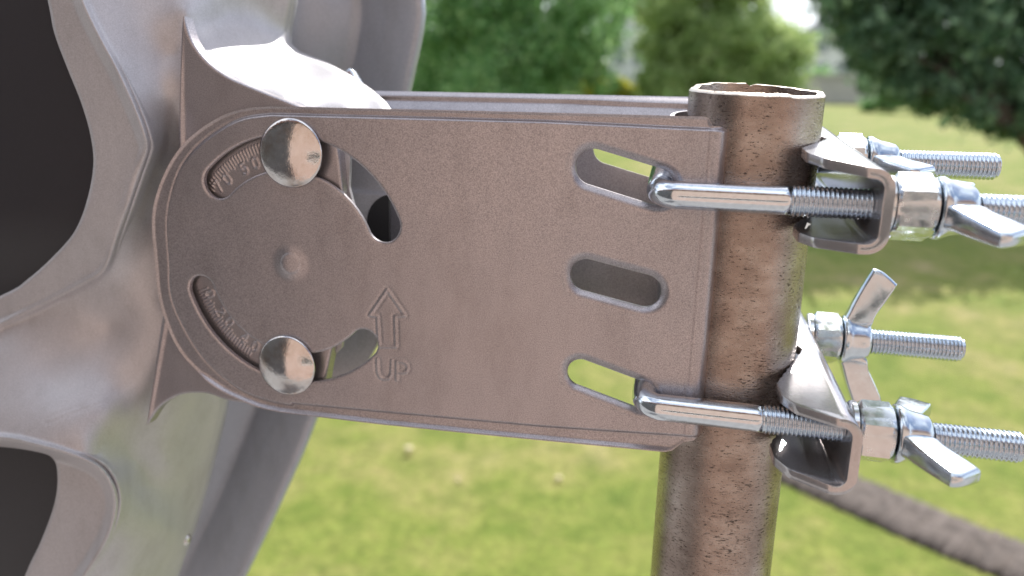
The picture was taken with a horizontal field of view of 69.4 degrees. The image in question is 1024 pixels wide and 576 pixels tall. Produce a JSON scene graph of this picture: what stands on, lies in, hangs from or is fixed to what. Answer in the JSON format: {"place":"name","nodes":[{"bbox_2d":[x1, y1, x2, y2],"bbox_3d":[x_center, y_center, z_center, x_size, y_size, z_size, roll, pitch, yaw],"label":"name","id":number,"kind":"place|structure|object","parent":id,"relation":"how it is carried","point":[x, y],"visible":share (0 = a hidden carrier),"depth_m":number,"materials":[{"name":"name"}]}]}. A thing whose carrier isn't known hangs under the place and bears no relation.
{"place":"outdoors","nodes":[
{"label":"outdoors","id":0,"kind":"place"},
{"bbox_2d":[404,446,412,454],"bbox_3d":[-0.399,0.626,2.850,0.032,0.036,0.032,5,12,13],"label":"mushroom","id":1,"kind":"object","parent":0,"point":[408,448],"visible":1,"depth_m":2.84,"materials":[{"name":"yellow plant"}]},
{"bbox_2d":[247,61,1023,575],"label":"lawn","id":2,"kind":"structure","parent":0,"point":[365,499],"depth_m":2.71,"materials":[{"name":"green plant"}]},
{"bbox_2d":[411,0,645,94],"bbox_3d":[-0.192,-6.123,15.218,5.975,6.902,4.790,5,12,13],"label":"leafy tree","id":3,"kind":"object","parent":2,"relation":"on","point":[553,41],"visible":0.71,"depth_m":14.56,"materials":[{"name":"green plant"}]},
{"bbox_2d":[573,76,639,95],"bbox_3d":[2.546,-5.065,19.732,1.935,1.214,1.251,1,12,-6],"label":"yellow shrub","id":4,"kind":"object","parent":2,"relation":"on","point":[625,86],"visible":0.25,"depth_m":19.38,"materials":[{"name":"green plant"}]},
{"bbox_2d":[607,1,669,85],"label":"house","id":5,"kind":"structure","parent":2,"relation":"on","point":[630,66],"depth_m":34.56,"materials":[{"name":"grey stone"}]},
{"bbox_2d":[615,47,624,64],"bbox_3d":[5.070,-10.870,34.631,0.391,0.829,0.080,5,12,13],"label":"window","id":6,"kind":"structure","parent":5,"relation":"in","point":[620,61],"depth_m":34.60,"materials":[{"name":"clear glass"}]},
{"bbox_2d":[632,48,640,64],"bbox_3d":[5.830,-10.809,34.460,0.391,0.829,0.080,5,12,13],"label":"window","id":7,"kind":"structure","parent":5,"relation":"in","point":[635,62],"depth_m":34.48,"materials":[{"name":"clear glass"}]},
{"bbox_2d":[634,18,642,30],"bbox_3d":[5.880,-12.310,34.149,0.391,0.829,0.080,5,12,13],"label":"window","id":8,"kind":"structure","parent":5,"relation":"in","point":[639,25],"depth_m":34.16,"materials":[{"name":"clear glass"}]},
{"bbox_2d":[623,0,819,96],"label":"leafy tree","id":9,"kind":"object","parent":2,"relation":"on","point":[749,47],"visible":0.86,"depth_m":15.47,"materials":[{"name":"green plant"}]},
{"bbox_2d":[640,5,836,92],"bbox_3d":[8.261,-8.309,27.923,7.750,5.332,4.637,5,12,13],"label":"tree","id":10,"kind":"object","parent":2,"relation":"on","point":[825,70],"visible":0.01,"depth_m":27.09,"materials":[{"name":"green plant"}]},
{"bbox_2d":[799,15,862,74],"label":"house","id":11,"kind":"structure","parent":2,"relation":"on","point":[833,57],"depth_m":37.98,"materials":[{"name":"grey stone"}]},
{"bbox_2d":[813,62,825,71],"bbox_3d":[15.883,-11.369,38.207,0.580,0.538,0.080,5,12,13],"label":"window","id":12,"kind":"structure","parent":11,"relation":"in","point":[820,64],"depth_m":38.13,"materials":[{"name":"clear glass"}]},
{"bbox_2d":[815,42,827,52],"bbox_3d":[15.916,-12.344,38.005,0.580,0.538,0.080,5,12,13],"label":"window","id":13,"kind":"structure","parent":11,"relation":"in","point":[821,49],"depth_m":37.97,"materials":[{"name":"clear glass"}]},
{"bbox_2d":[837,63,847,73],"bbox_3d":[17.011,-11.279,37.953,0.580,0.538,0.080,5,12,13],"label":"window","id":14,"kind":"structure","parent":11,"relation":"in","point":[839,71],"depth_m":37.95,"materials":[{"name":"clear glass"}]},
{"bbox_2d":[801,74,906,104],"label":"garden wall","id":15,"kind":"structure","parent":2,"relation":"on","point":[836,89],"depth_m":24.66,"materials":[{"name":"grey concrete"}]},
{"bbox_2d":[857,95,935,113],"bbox_3d":[11.805,-5.198,20.554,4.231,1.142,1.692,5,12,13],"label":"round shrub","id":16,"kind":"object","parent":2,"relation":"on","point":[869,105],"visible":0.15,"depth_m":20.71,"materials":[{"name":"green plant"}]},
{"bbox_2d":[781,473,1023,575],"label":"kerb","id":17,"kind":"structure","parent":2,"relation":"on","point":[945,534],"depth_m":2.39,"materials":[{"name":"grey concrete"}]},
{"bbox_2d":[797,0,1023,151],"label":"leafy tree","id":18,"kind":"object","parent":2,"relation":"on","point":[913,53],"visible":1,"depth_m":6.61,"materials":[{"name":"green plant"}]},
{"bbox_2d":[428,0,1023,62],"label":"sky","id":19,"kind":"structure","parent":0,"point":[790,8],"materials":[{"name":"white"}]},
{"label":"patio","id":20,"kind":"structure","parent":0,"visible":0},
{"bbox_2d":[650,82,825,575],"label":"steel pole","id":21,"kind":"object","parent":20,"relation":"on","point":[717,500],"visible":0.73,"depth_m":0.27,"materials":[{"name":"brown metal"}]},
{"bbox_2d":[152,91,727,451],"bbox_3d":[-0.034,-0.015,0.316,0.232,0.137,0.059,5,12,13],"label":"mounting bracket","id":22,"kind":"object","parent":21,"relation":"attached to","point":[515,266],"visible":0.99,"depth_m":0.29,"materials":[{"name":"silver metal"}]},
{"bbox_2d":[0,0,425,575],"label":"satellite dish","id":23,"kind":"object","parent":22,"relation":"attached to","point":[133,442],"visible":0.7,"depth_m":0.33,"materials":[{"name":"silver metal"}]},
{"bbox_2d":[344,68,363,83],"bbox_3d":[-0.068,-0.075,0.355,0.028,0.059,0.016,5,12,13],"label":"wing nut","id":24,"kind":"object","parent":23,"relation":"attached to","point":[354,73],"visible":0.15,"depth_m":0.35,"materials":[{"name":"metal"}]},
{"bbox_2d":[259,335,314,394],"bbox_3d":[-0.084,0.021,0.347,0.026,0.033,0.089,5,12,13],"label":"carriage bolt","id":25,"kind":"object","parent":22,"relation":"attached to","point":[286,365],"visible":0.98,"depth_m":0.31,"materials":[{"name":"metal"}]},
{"bbox_2d":[259,118,322,187],"bbox_3d":[-0.077,-0.064,0.328,0.027,0.034,0.089,5,12,13],"label":"carriage bolt","id":26,"kind":"object","parent":22,"relation":"attached to","point":[290,151],"visible":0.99,"depth_m":0.29,"materials":[{"name":"metal"}]},
{"bbox_2d":[632,326,1023,462],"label":"bolt","id":27,"kind":"object","parent":22,"relation":"attached to","point":[649,401],"visible":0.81,"depth_m":0.26,"materials":[{"name":"metal"}]},
{"bbox_2d":[805,311,842,362],"bbox_3d":[0.131,0.021,0.313,0.013,0.022,0.020,5,12,13],"label":"hex nut","id":28,"kind":"object","parent":27,"relation":"attached to","point":[828,334],"visible":0.63,"depth_m":0.30,"materials":[{"name":"metal"}]},
{"bbox_2d":[837,268,896,401],"bbox_3d":[0.147,0.022,0.310,0.019,0.061,0.020,5,12,13],"label":"wing nut","id":29,"kind":"object","parent":27,"relation":"attached to","point":[876,289],"visible":0.94,"depth_m":0.30,"materials":[{"name":"metal"}]},
{"bbox_2d":[847,399,896,461],"bbox_3d":[0.122,0.049,0.254,0.013,0.022,0.020,5,12,13],"label":"hex nut","id":30,"kind":"object","parent":27,"relation":"attached to","point":[877,422],"visible":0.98,"depth_m":0.25,"materials":[{"name":"metal"}]},
{"bbox_2d":[890,396,980,487],"bbox_3d":[0.139,0.050,0.250,0.019,0.020,0.061,5,12,13],"label":"wing nut","id":31,"kind":"object","parent":27,"relation":"attached to","point":[920,446],"visible":0.98,"depth_m":0.24,"materials":[{"name":"metal"}]},
{"bbox_2d":[646,150,1023,224],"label":"bolt","id":32,"kind":"object","parent":22,"relation":"attached to","point":[664,189],"visible":0.62,"depth_m":0.25,"materials":[{"name":"metal"}]},
{"bbox_2d":[837,133,867,157],"bbox_3d":[0.134,-0.051,0.298,0.013,0.022,0.020,5,12,13],"label":"hex nut","id":33,"kind":"object","parent":32,"relation":"attached to","point":[858,142],"visible":0.27,"depth_m":0.29,"materials":[{"name":"metal"}]},
{"bbox_2d":[866,136,934,175],"bbox_3d":[0.150,-0.050,0.295,0.019,0.020,0.061,5,12,13],"label":"wing nut","id":34,"kind":"object","parent":32,"relation":"attached to","point":[887,157],"visible":0.63,"depth_m":0.28,"materials":[{"name":"metal"}]},
{"bbox_2d":[889,171,941,241],"bbox_3d":[0.127,-0.026,0.238,0.014,0.022,0.020,5,12,13],"label":"hex nut","id":35,"kind":"object","parent":32,"relation":"attached to","point":[918,203],"visible":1,"depth_m":0.23,"materials":[{"name":"metal"}]},
{"bbox_2d":[929,176,1023,247],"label":"wing nut","id":36,"kind":"object","parent":32,"relation":"attached to","point":[963,212],"visible":0.97,"depth_m":0.22,"materials":[{"name":"metal"}]},
{"bbox_2d":[769,312,862,494],"bbox_3d":[0.109,0.037,0.287,0.024,0.049,0.090,3,12,6],"label":"clamp jaw","id":37,"kind":"object","parent":21,"relation":"attached to","point":[807,385],"visible":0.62,"depth_m":0.26,"materials":[{"name":"silver metal"}]},
{"bbox_2d":[792,126,895,254],"bbox_3d":[0.112,-0.041,0.271,0.024,0.044,0.089,3,12,7],"label":"clamp jaw","id":38,"kind":"object","parent":21,"relation":"attached to","point":[839,161],"visible":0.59,"depth_m":0.24,"materials":[{"name":"silver metal"}]}
]}

